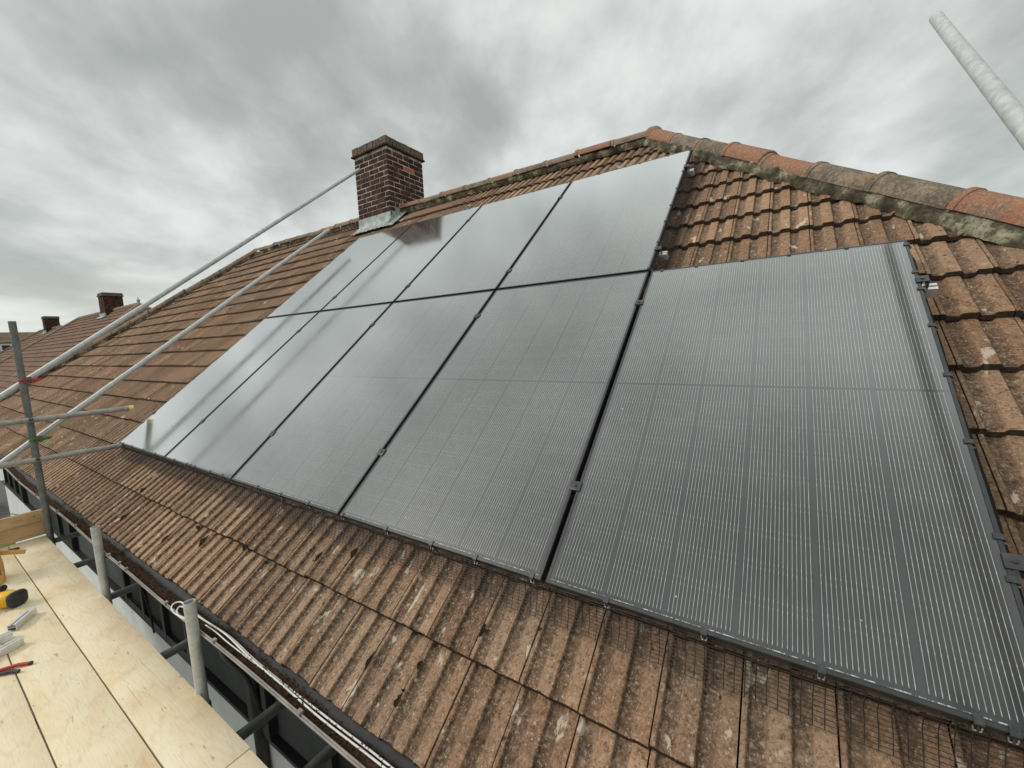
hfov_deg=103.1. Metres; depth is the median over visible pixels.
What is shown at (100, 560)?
scaffold tube
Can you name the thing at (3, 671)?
pliers
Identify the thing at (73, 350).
scaffold tube
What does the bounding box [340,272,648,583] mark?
solar panel
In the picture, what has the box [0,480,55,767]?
path
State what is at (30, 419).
scaffold tube
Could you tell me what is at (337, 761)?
window
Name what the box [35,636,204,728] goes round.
transom tube
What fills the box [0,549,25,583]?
tool pouch
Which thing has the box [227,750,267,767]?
scaffold board
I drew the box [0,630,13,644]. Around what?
rail offcut
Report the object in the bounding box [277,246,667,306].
mounting rail
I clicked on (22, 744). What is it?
scaffold board
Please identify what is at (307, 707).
cable
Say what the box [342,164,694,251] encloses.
mounting rail
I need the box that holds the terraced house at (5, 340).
[0,332,34,351]
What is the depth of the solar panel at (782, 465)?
1.32 m
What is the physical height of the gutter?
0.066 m
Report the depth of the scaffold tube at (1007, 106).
1.45 m
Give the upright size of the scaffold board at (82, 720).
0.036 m
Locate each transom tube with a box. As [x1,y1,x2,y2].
[2,583,141,644]
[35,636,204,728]
[55,531,81,542]
[73,555,107,567]
[236,700,285,739]
[303,744,336,767]
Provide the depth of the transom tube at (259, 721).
1.86 m
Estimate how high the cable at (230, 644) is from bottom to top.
0.066 m
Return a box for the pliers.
[0,661,33,675]
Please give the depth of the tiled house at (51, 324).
28.77 m
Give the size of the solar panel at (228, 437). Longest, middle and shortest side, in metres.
1.890 x 1.134 x 0.039 m
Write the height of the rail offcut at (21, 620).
0.043 m
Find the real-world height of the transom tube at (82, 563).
0.048 m
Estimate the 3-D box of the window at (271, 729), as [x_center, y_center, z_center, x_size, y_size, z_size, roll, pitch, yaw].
[-1.568,1.718,2.494,0.260,0.850,0.060,2,8,33]
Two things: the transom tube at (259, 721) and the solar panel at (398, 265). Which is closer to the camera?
the transom tube at (259, 721)
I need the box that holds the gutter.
[0,458,394,767]
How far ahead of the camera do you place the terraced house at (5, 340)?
43.17 m
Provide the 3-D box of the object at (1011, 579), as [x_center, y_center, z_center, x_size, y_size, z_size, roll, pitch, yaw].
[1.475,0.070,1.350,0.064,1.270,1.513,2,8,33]
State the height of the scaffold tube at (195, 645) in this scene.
1.562 m
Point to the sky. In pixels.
(142, 141)
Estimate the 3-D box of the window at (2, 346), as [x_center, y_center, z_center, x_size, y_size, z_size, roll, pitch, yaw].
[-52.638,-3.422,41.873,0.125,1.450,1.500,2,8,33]
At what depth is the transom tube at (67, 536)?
3.85 m
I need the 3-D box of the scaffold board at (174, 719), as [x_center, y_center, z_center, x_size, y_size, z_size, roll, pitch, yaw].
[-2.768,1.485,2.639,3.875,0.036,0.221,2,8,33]
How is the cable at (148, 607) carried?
hanging from the tiled house at (396, 664)
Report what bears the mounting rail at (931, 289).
attached to the tiled house at (396, 664)
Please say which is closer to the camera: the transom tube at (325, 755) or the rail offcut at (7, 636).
the transom tube at (325, 755)
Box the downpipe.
[218,650,266,725]
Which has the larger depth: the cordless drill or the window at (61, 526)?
the window at (61, 526)
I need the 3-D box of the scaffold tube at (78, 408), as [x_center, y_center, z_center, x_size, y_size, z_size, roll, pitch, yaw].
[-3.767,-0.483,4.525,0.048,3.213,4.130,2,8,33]
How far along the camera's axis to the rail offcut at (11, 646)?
2.29 m
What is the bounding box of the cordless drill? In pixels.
[0,585,28,607]
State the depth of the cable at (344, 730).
1.50 m
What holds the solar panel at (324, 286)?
attached to the mounting rail at (663, 254)
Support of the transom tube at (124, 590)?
on the ledger tube
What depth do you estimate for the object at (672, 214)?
2.98 m
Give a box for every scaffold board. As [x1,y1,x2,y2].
[0,546,160,767]
[0,644,54,767]
[9,535,250,767]
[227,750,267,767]
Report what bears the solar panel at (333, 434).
attached to the mounting rail at (1014, 563)
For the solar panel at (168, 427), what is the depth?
4.00 m
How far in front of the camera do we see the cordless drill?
2.69 m
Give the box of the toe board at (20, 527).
[0,508,53,546]
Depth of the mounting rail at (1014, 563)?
0.99 m
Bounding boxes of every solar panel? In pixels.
[119,312,318,458]
[165,303,391,481]
[231,290,494,516]
[266,224,412,317]
[321,205,481,310]
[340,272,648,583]
[395,181,570,301]
[498,150,691,289]
[546,240,1023,741]
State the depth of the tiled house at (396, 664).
1.88 m
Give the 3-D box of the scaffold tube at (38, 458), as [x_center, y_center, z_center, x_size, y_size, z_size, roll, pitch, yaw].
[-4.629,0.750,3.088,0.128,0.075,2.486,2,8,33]
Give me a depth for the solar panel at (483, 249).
3.83 m
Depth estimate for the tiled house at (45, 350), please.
19.75 m
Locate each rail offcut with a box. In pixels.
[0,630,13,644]
[0,637,24,657]
[7,607,36,631]
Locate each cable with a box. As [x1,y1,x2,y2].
[140,588,154,633]
[171,601,385,767]
[176,606,393,767]
[205,625,257,666]
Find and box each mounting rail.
[151,411,1023,586]
[242,275,938,336]
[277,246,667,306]
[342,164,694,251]
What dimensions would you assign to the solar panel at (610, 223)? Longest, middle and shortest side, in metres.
1.890 x 1.134 x 0.037 m
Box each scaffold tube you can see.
[0,168,359,400]
[0,228,329,462]
[0,405,133,426]
[0,443,121,468]
[8,321,55,544]
[90,525,112,604]
[183,599,211,706]
[929,11,1023,149]
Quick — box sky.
[0,0,1023,331]
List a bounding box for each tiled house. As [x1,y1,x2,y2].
[0,126,1023,767]
[0,292,150,480]
[0,316,61,360]
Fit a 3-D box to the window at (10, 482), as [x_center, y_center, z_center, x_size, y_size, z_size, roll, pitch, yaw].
[-8.820,1.505,7.168,1.800,0.850,0.060,2,8,33]
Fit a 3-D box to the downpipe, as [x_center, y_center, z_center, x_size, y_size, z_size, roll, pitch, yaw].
[-1.303,1.468,1.971,0.156,0.464,0.034,-6,7,-26]
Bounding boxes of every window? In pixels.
[0,344,11,351]
[3,468,27,501]
[50,508,78,549]
[121,569,190,663]
[244,680,278,739]
[323,739,355,767]
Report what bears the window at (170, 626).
in the tiled house at (396, 664)
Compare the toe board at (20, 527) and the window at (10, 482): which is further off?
the window at (10, 482)

